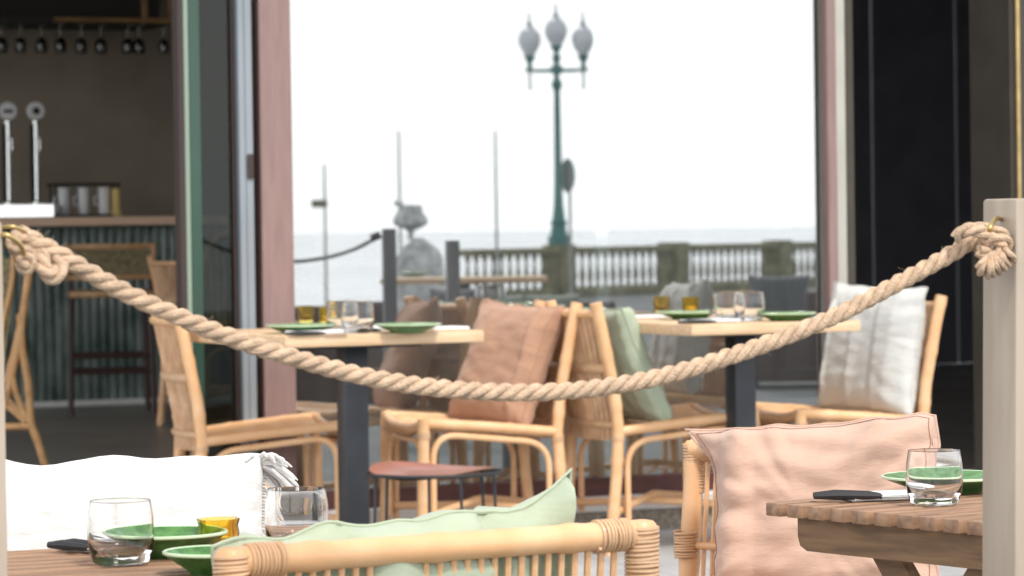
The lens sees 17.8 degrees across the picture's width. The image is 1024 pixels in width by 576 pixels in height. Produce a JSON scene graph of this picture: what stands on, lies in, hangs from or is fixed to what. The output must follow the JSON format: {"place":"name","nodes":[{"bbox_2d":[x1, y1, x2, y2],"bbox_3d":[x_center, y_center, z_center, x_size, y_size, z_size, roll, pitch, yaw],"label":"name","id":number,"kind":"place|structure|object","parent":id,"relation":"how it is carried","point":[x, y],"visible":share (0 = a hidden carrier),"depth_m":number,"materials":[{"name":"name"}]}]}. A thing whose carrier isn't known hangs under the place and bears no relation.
{"place":"outdoors","nodes":[
{"label":"outdoors","id":0,"kind":"place"},
{"bbox_2d":[6,451,298,550],"bbox_3d":[-0.696,0.431,4.786,0.835,0.380,0.185,0,-9,-24],"label":"pillow","id":1,"kind":"object","parent":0,"point":[46,503],"visible":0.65,"depth_m":4.82,"materials":[{"name":"white fabric"}]},
{"bbox_2d":[593,0,607,229],"label":"sky","id":2,"kind":"structure","parent":0,"point":[599,39],"materials":[{"name":"white"}]},
{"bbox_2d":[596,230,607,235],"bbox_3d":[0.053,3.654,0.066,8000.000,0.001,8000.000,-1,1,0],"label":"sea","id":3,"kind":"structure","parent":0,"point":[601,232],"depth_m":2098.33,"materials":[{"name":"liquid"}]},
{"bbox_2d":[596,236,608,308],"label":"ground","id":4,"kind":"structure","parent":0,"point":[602,260],"depth_m":79.97,"materials":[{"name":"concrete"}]},
{"bbox_2d":[0,222,25,575],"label":"rope post","id":5,"kind":"object","parent":4,"relation":"on","point":[3,509],"visible":1,"depth_m":3.36,"materials":[{"name":"beige paint"}]},
{"bbox_2d":[7,549,196,575],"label":"slatted table","id":6,"kind":"object","parent":4,"relation":"on","point":[46,562],"visible":0.08,"depth_m":3.99,"materials":[{"name":"brown wood"}]},
{"bbox_2d":[47,538,88,550],"bbox_3d":[-0.537,0.327,4.153,0.120,0.014,0.036,0,1,35],"label":"cutlery set","id":7,"kind":"object","parent":6,"relation":"on","point":[74,544],"visible":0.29,"depth_m":4.16,"materials":[{"name":"black"}]},
{"bbox_2d":[87,498,154,566],"bbox_3d":[-0.479,0.299,4.007,0.082,0.079,0.082,-1,1,0],"label":"tumbler","id":8,"kind":"object","parent":6,"relation":"on","point":[120,532],"visible":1,"depth_m":3.97,"materials":[{"name":"clear glass"}]},
{"bbox_2d":[162,545,212,575],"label":"plate","id":9,"kind":"object","parent":6,"relation":"on","point":[194,560],"visible":0.4,"depth_m":3.85,"materials":[{"name":"green ceramic"}]},
{"bbox_2d":[150,525,227,558],"bbox_3d":[-0.436,0.321,4.108,0.160,0.031,0.160,-1,1,0],"label":"plate","id":10,"kind":"object","parent":6,"relation":"on","point":[168,536],"visible":0.47,"depth_m":4.07,"materials":[{"name":"green ceramic"}]},
{"bbox_2d":[196,517,239,544],"bbox_3d":[-0.373,0.314,4.160,0.053,0.041,0.053,0,1,22],"label":"candle holder","id":11,"kind":"object","parent":6,"relation":"on","point":[208,525],"visible":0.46,"depth_m":4.14,"materials":[{"name":"yellow glass"}]},
{"bbox_2d":[264,486,328,537],"bbox_3d":[-0.273,0.294,4.149,0.082,0.079,0.082,-1,1,0],"label":"tumbler","id":12,"kind":"object","parent":6,"relation":"on","point":[289,510],"visible":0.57,"depth_m":4.12,"materials":[{"name":"clear glass"}]},
{"bbox_2d":[212,518,659,575],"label":"lounge chair","id":13,"kind":"object","parent":4,"relation":"on","point":[637,541],"visible":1,"depth_m":3.85,"materials":[{"name":"wicker"}]},
{"bbox_2d":[210,468,575,575],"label":"cushion","id":14,"kind":"object","parent":13,"relation":"on","point":[554,503],"visible":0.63,"depth_m":3.89,"materials":[{"name":"green fabric"}]},
{"bbox_2d":[0,0,1023,528],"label":"restaurant building","id":15,"kind":"structure","parent":4,"relation":"on","point":[390,160],"depth_m":19.99,"materials":[{"name":"stone"}]},
{"bbox_2d":[2,254,48,465],"bbox_3d":[-1.974,0.309,12.427,0.422,0.877,0.664,-1,1,-10],"label":"wicker armchair","id":16,"kind":"object","parent":15,"relation":"on","point":[22,414],"visible":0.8,"depth_m":12.20,"materials":[{"name":"wicker"}]},
{"bbox_2d":[0,0,171,30],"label":"overhead shelf","id":17,"kind":"object","parent":15,"relation":"attached to","point":[116,15],"visible":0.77,"depth_m":18.24,"materials":[{"name":"grey"}]},
{"bbox_2d":[0,23,7,52],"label":"hanging glass","id":18,"kind":"object","parent":17,"relation":"hanging from","point":[3,45],"visible":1,"depth_m":17.91,"materials":[{"name":"grey"}]},
{"bbox_2d":[14,23,26,52],"bbox_3d":[-2.700,-1.372,17.970,0.072,0.160,0.072,-1,1,0],"label":"hanging glass","id":19,"kind":"object","parent":17,"relation":"hanging from","point":[20,44],"visible":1,"depth_m":17.95,"materials":[{"name":"grey"}]},
{"bbox_2d":[35,24,47,52],"bbox_3d":[-2.594,-1.374,18.018,0.072,0.160,0.072,-1,1,0],"label":"hanging glass","id":20,"kind":"object","parent":17,"relation":"hanging from","point":[41,45],"visible":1,"depth_m":17.99,"materials":[{"name":"grey"}]},
{"bbox_2d":[54,24,66,53],"bbox_3d":[-2.494,-1.377,18.062,0.072,0.160,0.072,-1,1,0],"label":"hanging glass","id":21,"kind":"object","parent":17,"relation":"hanging from","point":[60,45],"visible":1,"depth_m":18.04,"materials":[{"name":"grey"}]},
{"bbox_2d":[75,24,86,53],"bbox_3d":[-2.386,-1.379,18.110,0.072,0.160,0.072,-1,1,0],"label":"hanging glass","id":22,"kind":"object","parent":17,"relation":"hanging from","point":[80,45],"visible":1,"depth_m":18.09,"materials":[{"name":"grey"}]},
{"bbox_2d":[94,24,106,53],"bbox_3d":[-2.282,-1.381,18.157,0.072,0.160,0.072,-1,1,0],"label":"hanging glass","id":23,"kind":"object","parent":17,"relation":"hanging from","point":[100,46],"visible":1,"depth_m":18.13,"materials":[{"name":"grey"}]},
{"bbox_2d":[122,25,133,53],"bbox_3d":[-2.139,-1.385,18.220,0.072,0.160,0.072,-1,1,0],"label":"hanging glass","id":24,"kind":"object","parent":17,"relation":"hanging from","point":[127,45],"visible":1,"depth_m":18.20,"materials":[{"name":"grey"}]},
{"bbox_2d":[133,25,145,53],"bbox_3d":[-2.080,-1.386,18.246,0.072,0.160,0.072,-1,1,0],"label":"hanging glass","id":25,"kind":"object","parent":17,"relation":"hanging from","point":[139,45],"visible":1,"depth_m":18.22,"materials":[{"name":"grey"}]},
{"bbox_2d":[157,25,169,53],"bbox_3d":[-1.949,-1.389,18.305,0.072,0.160,0.072,-1,1,0],"label":"hanging glass","id":26,"kind":"object","parent":17,"relation":"hanging from","point":[163,47],"visible":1,"depth_m":18.28,"materials":[{"name":"grey"}]},
{"bbox_2d":[0,216,175,407],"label":"bar counter","id":27,"kind":"object","parent":15,"relation":"on","point":[112,324],"visible":0.45,"depth_m":17.61,"materials":[{"name":"corrugated metal"},{"name":"wood"}]},
{"bbox_2d":[0,204,58,216],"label":"drip tray","id":28,"kind":"object","parent":27,"relation":"on","point":[30,210],"visible":1,"depth_m":17.48,"materials":[{"name":"silver metal"}]},
{"bbox_2d":[0,102,16,205],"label":"beer tap","id":29,"kind":"object","parent":28,"relation":"on","point":[8,110],"visible":0.99,"depth_m":17.62,"materials":[{"name":"silver metal"}]},
{"bbox_2d":[27,102,44,203],"bbox_3d":[-2.577,-0.725,17.686,0.093,0.565,0.108,-1,1,6],"label":"beer tap","id":30,"kind":"object","parent":28,"relation":"on","point":[35,110],"visible":0.95,"depth_m":17.69,"materials":[{"name":"silver metal"}]},
{"bbox_2d":[46,183,119,216],"bbox_3d":[-2.328,-0.478,17.775,0.380,0.182,0.122,-1,1,-24],"label":"wire rack","id":31,"kind":"object","parent":27,"relation":"on","point":[79,184],"visible":0.78,"depth_m":17.72,"materials":[{"name":"black"}]},
{"bbox_2d":[53,188,70,214],"bbox_3d":[-2.431,-0.470,17.724,0.072,0.145,0.086,0,1,31],"label":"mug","id":32,"kind":"object","parent":31,"relation":"in","point":[64,199],"visible":1,"depth_m":17.70,"materials":[{"name":"white ceramic"}]},
{"bbox_2d":[73,188,89,214],"bbox_3d":[-2.331,-0.472,17.769,0.072,0.145,0.086,0,1,31],"label":"mug","id":33,"kind":"object","parent":31,"relation":"in","point":[83,205],"visible":1,"depth_m":17.75,"materials":[{"name":"white ceramic"}]},
{"bbox_2d":[93,187,110,213],"bbox_3d":[-2.230,-0.474,17.823,0.086,0.145,0.072,-1,1,11],"label":"mug","id":34,"kind":"object","parent":31,"relation":"in","point":[103,205],"visible":1,"depth_m":17.80,"materials":[{"name":"white ceramic"}]},
{"bbox_2d":[111,189,121,215],"bbox_3d":[-2.154,-0.465,17.787,0.036,0.150,0.090,-1,1,-24],"label":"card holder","id":35,"kind":"object","parent":27,"relation":"on","point":[115,211],"visible":0.89,"depth_m":17.75,"materials":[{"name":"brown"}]},
{"bbox_2d":[65,241,156,416],"bbox_3d":[-2.066,0.205,16.809,0.460,0.883,0.451,-1,1,-10],"label":"bar stool","id":36,"kind":"object","parent":15,"relation":"on","point":[123,261],"visible":0.79,"depth_m":16.61,"materials":[{"name":"brown wood"}]},
{"bbox_2d":[171,0,239,456],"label":"door leaf","id":37,"kind":"structure","parent":15,"relation":"in","point":[202,30],"depth_m":10.64,"materials":[{"name":"grey"}]},
{"bbox_2d":[147,255,297,425],"bbox_3d":[-1.405,0.248,15.631,0.603,0.822,0.533,-1,1,-30],"label":"rattan chair","id":38,"kind":"object","parent":15,"relation":"on","point":[163,273],"visible":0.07,"depth_m":15.55,"materials":[{"name":"beige wicker"}]},
{"bbox_2d":[377,0,818,487],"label":"window pane","id":39,"kind":"structure","parent":15,"relation":"in","point":[813,0],"depth_m":11.58,"materials":[{"name":"clear glass"}]},
{"bbox_2d":[673,439,716,575],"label":"lounge chair","id":40,"kind":"object","parent":4,"relation":"on","point":[688,544],"visible":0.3,"depth_m":5.79,"materials":[{"name":"wicker"}]},
{"bbox_2d":[685,412,940,575],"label":"cushion","id":41,"kind":"object","parent":40,"relation":"on","point":[756,470],"visible":0.69,"depth_m":5.53,"materials":[{"name":"pink fabric"}]},
{"bbox_2d":[982,198,1023,575],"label":"rope post","id":42,"kind":"object","parent":4,"relation":"on","point":[1003,430],"visible":1,"depth_m":3.91,"materials":[{"name":"beige paint"}]},
{"bbox_2d":[5,222,1016,401],"bbox_3d":[0.028,0.026,3.658,1.230,0.209,0.086,-1,1,-23],"label":"barrier rope","id":43,"kind":"object","parent":42,"relation":"hanging from","point":[43,253],"visible":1,"depth_m":3.65,"materials":[{"name":"fabric"}]},
{"bbox_2d":[577,526,966,575],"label":"terrace paving","id":44,"kind":"structure","parent":0,"point":[669,564],"depth_m":10.15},
{"bbox_2d":[149,316,338,520],"bbox_3d":[-0.844,0.469,10.420,0.603,0.822,0.533,-1,1,-15],"label":"rattan chair","id":45,"kind":"object","parent":44,"relation":"on","point":[193,433],"visible":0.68,"depth_m":10.23,"materials":[{"name":"beige wicker"}]},
{"bbox_2d":[189,325,483,523],"bbox_3d":[-0.545,0.505,10.055,0.650,0.750,0.780,-1,1,-27],"label":"oak table","id":46,"kind":"object","parent":44,"relation":"on","point":[353,452],"visible":0.66,"depth_m":9.89,"materials":[{"name":"beige wood"}]},
{"bbox_2d":[265,323,334,333],"bbox_3d":[-0.633,0.122,9.815,0.214,0.026,0.214,-1,1,0],"label":"plate","id":47,"kind":"object","parent":46,"relation":"on","point":[282,328],"visible":0.83,"depth_m":9.75,"materials":[{"name":"green ceramic"}]},
{"bbox_2d":[285,329,344,333],"bbox_3d":[-0.565,0.130,9.729,0.210,0.011,0.080,-1,1,-27],"label":"napkin","id":48,"kind":"object","parent":46,"relation":"on","point":[334,330],"visible":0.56,"depth_m":9.71,"materials":[{"name":"fabric"}]},
{"bbox_2d":[285,331,348,335],"bbox_3d":[-0.573,0.131,9.604,0.190,0.014,0.036,-1,1,-27],"label":"cutlery set","id":49,"kind":"object","parent":46,"relation":"on","point":[298,333],"visible":1,"depth_m":9.58,"materials":[{"name":"black"}]},
{"bbox_2d":[318,307,325,322],"bbox_3d":[-0.605,0.090,10.720,0.057,0.057,0.057,-1,1,-22],"label":"candle holder","id":50,"kind":"object","parent":46,"relation":"on","point":[322,314],"visible":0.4,"depth_m":10.70,"materials":[{"name":"yellow glass"}]},
{"bbox_2d":[326,300,352,329],"bbox_3d":[-0.510,0.086,9.833,0.099,0.095,0.099,-1,1,0],"label":"tumbler","id":51,"kind":"object","parent":46,"relation":"on","point":[333,312],"visible":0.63,"depth_m":9.79,"materials":[{"name":"clear glass"}]},
{"bbox_2d":[341,301,373,333],"bbox_3d":[-0.460,0.087,9.736,0.099,0.095,0.099,-1,1,0],"label":"tumbler","id":52,"kind":"object","parent":46,"relation":"on","point":[357,316],"visible":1,"depth_m":9.70,"materials":[{"name":"clear glass"}]},
{"bbox_2d":[371,328,385,331],"bbox_3d":[-0.415,0.125,9.828,0.160,0.014,0.036,-2,1,-44],"label":"cutlery set","id":53,"kind":"object","parent":46,"relation":"on","point":[375,329],"visible":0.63,"depth_m":9.82,"materials":[{"name":"black"}]},
{"bbox_2d":[375,322,441,332],"bbox_3d":[-0.309,0.119,9.743,0.200,0.026,0.200,-1,1,0],"label":"plate","id":54,"kind":"object","parent":46,"relation":"on","point":[418,327],"visible":1,"depth_m":9.69,"materials":[{"name":"green ceramic"}]},
{"bbox_2d":[429,326,468,330],"bbox_3d":[-0.203,0.121,9.922,0.120,0.011,0.100,-1,1,-27],"label":"napkin","id":55,"kind":"object","parent":46,"relation":"on","point":[438,328],"visible":0.87,"depth_m":9.88,"materials":[{"name":"fabric"}]},
{"bbox_2d":[362,461,503,522],"bbox_3d":[-0.222,0.694,9.346,0.410,0.389,0.335,-1,1,-8],"label":"leather stool","id":56,"kind":"object","parent":44,"relation":"on","point":[402,471],"visible":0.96,"depth_m":9.34,"materials":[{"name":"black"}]},
{"bbox_2d":[379,299,582,521],"bbox_3d":[-0.085,0.455,10.584,0.603,0.822,0.533,-1,1,-16],"label":"rattan chair","id":57,"kind":"object","parent":44,"relation":"on","point":[396,427],"visible":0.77,"depth_m":10.43,"materials":[{"name":"beige wicker"}]},
{"bbox_2d":[447,298,564,424],"bbox_3d":[-0.021,0.246,10.643,0.157,0.427,0.424,25,-13,-37],"label":"cushion","id":58,"kind":"object","parent":57,"relation":"on","point":[519,343],"visible":0.84,"depth_m":10.54,"materials":[{"name":"pink fabric"}]},
{"bbox_2d":[544,300,759,555],"bbox_3d":[0.437,0.447,10.646,0.603,0.822,0.533,-1,1,-20],"label":"rattan chair","id":59,"kind":"object","parent":44,"relation":"on","point":[588,419],"visible":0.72,"depth_m":10.45,"materials":[{"name":"beige wicker"}]},
{"bbox_2d":[582,307,672,421],"bbox_3d":[0.358,0.247,10.614,0.136,0.415,0.424,-25,9,-18],"label":"cushion","id":60,"kind":"object","parent":59,"relation":"on","point":[629,349],"visible":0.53,"depth_m":10.44,"materials":[{"name":"green fabric"}]},
{"bbox_2d":[637,317,859,427],"bbox_3d":[0.659,0.478,10.623,0.600,0.750,0.860,-1,1,-24],"label":"oak table","id":61,"kind":"object","parent":44,"relation":"on","point":[740,390],"visible":0.41,"depth_m":10.41,"materials":[{"name":"oak wood"},{"name":"black steel"}]},
{"bbox_2d":[636,314,667,318],"bbox_3d":[0.428,0.095,10.865,0.150,0.011,0.110,-1,1,-27],"label":"napkin","id":62,"kind":"object","parent":61,"relation":"on","point":[649,316],"visible":0.57,"depth_m":10.82,"materials":[{"name":"fabric"}]},
{"bbox_2d":[657,310,708,319],"bbox_3d":[0.581,0.089,10.690,0.214,0.026,0.214,-1,1,0],"label":"plate","id":63,"kind":"object","parent":61,"relation":"on","point":[688,314],"visible":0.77,"depth_m":10.63,"materials":[{"name":"green ceramic"}]},
{"bbox_2d":[681,297,699,309],"bbox_3d":[0.615,0.061,11.252,0.060,0.060,0.060,-1,1,-22],"label":"candle holder","id":64,"kind":"object","parent":61,"relation":"on","point":[690,303],"visible":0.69,"depth_m":11.23,"materials":[{"name":"yellow glass"}]},
{"bbox_2d":[677,319,737,323],"bbox_3d":[0.610,0.103,10.204,0.200,0.014,0.036,-1,1,-27],"label":"cutlery set","id":65,"kind":"object","parent":61,"relation":"on","point":[692,321],"visible":1,"depth_m":10.18,"materials":[{"name":"black"}]},
{"bbox_2d":[679,319,741,322],"bbox_3d":[0.634,0.102,10.301,0.210,0.011,0.080,-1,1,-27],"label":"napkin","id":66,"kind":"object","parent":61,"relation":"on","point":[738,320],"visible":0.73,"depth_m":10.28,"materials":[{"name":"fabric"}]},
{"bbox_2d":[709,310,721,318],"bbox_3d":[0.640,0.088,10.298,0.041,0.039,0.041,-1,1,0],"label":"tumbler","id":67,"kind":"object","parent":61,"relation":"on","point":[715,314],"visible":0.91,"depth_m":10.28,"materials":[{"name":"clear glass"}]},
{"bbox_2d":[714,291,741,318],"bbox_3d":[0.689,0.059,10.360,0.099,0.095,0.099,-1,1,0],"label":"tumbler","id":68,"kind":"object","parent":61,"relation":"on","point":[724,302],"visible":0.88,"depth_m":10.32,"materials":[{"name":"clear glass"}]},
{"bbox_2d":[735,291,764,321],"bbox_3d":[0.749,0.059,10.330,0.099,0.095,0.099,-1,1,0],"label":"tumbler","id":69,"kind":"object","parent":61,"relation":"on","point":[749,306],"visible":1,"depth_m":10.29,"materials":[{"name":"clear glass"}]},
{"bbox_2d":[763,312,816,320],"bbox_3d":[0.868,0.091,10.359,0.192,0.026,0.192,-1,1,0],"label":"plate","id":70,"kind":"object","parent":61,"relation":"on","point":[785,316],"visible":0.97,"depth_m":10.30,"materials":[{"name":"green ceramic"}]},
{"bbox_2d":[756,294,946,425],"bbox_3d":[1.110,0.433,10.842,0.603,0.822,0.533,-1,1,-18],"label":"rattan chair","id":71,"kind":"object","parent":44,"relation":"on","point":[778,413],"visible":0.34,"depth_m":10.69,"materials":[{"name":"beige wicker"}]},
{"bbox_2d":[817,282,927,414],"bbox_3d":[1.193,0.202,10.868,0.150,0.436,0.464,10,-3,-36],"label":"cushion","id":72,"kind":"object","parent":71,"relation":"on","point":[873,364],"visible":0.87,"depth_m":10.74,"materials":[{"name":"fabric"}]},
{"bbox_2d":[766,490,982,575],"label":"slatted table","id":73,"kind":"object","parent":44,"relation":"on","point":[895,537],"visible":0.69,"depth_m":4.62,"materials":[{"name":"brown wood"}]},
{"bbox_2d":[813,490,907,499],"bbox_3d":[0.519,0.301,4.763,0.160,0.014,0.036,-1,1,2],"label":"cutlery set","id":74,"kind":"object","parent":73,"relation":"on","point":[844,495],"visible":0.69,"depth_m":4.75,"materials":[{"name":"black"}]},
{"bbox_2d":[848,490,908,501],"bbox_3d":[0.549,0.304,4.794,0.130,0.011,0.060,-1,1,-14],"label":"napkin","id":75,"kind":"object","parent":73,"relation":"on","point":[893,492],"visible":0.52,"depth_m":4.77,"materials":[{"name":"fabric"}]},
{"bbox_2d":[881,470,982,493],"bbox_3d":[0.656,0.293,4.919,0.200,0.025,0.200,-1,1,0],"label":"plate","id":76,"kind":"object","parent":73,"relation":"on","point":[972,481],"visible":0.3,"depth_m":4.89,"materials":[{"name":"green ceramic"}]},
{"bbox_2d":[905,448,962,506],"bbox_3d":[0.605,0.271,4.687,0.082,0.079,0.082,-1,1,0],"label":"tumbler","id":77,"kind":"object","parent":73,"relation":"on","point":[933,477],"visible":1,"depth_m":4.65,"materials":[{"name":"clear glass"}]}
]}

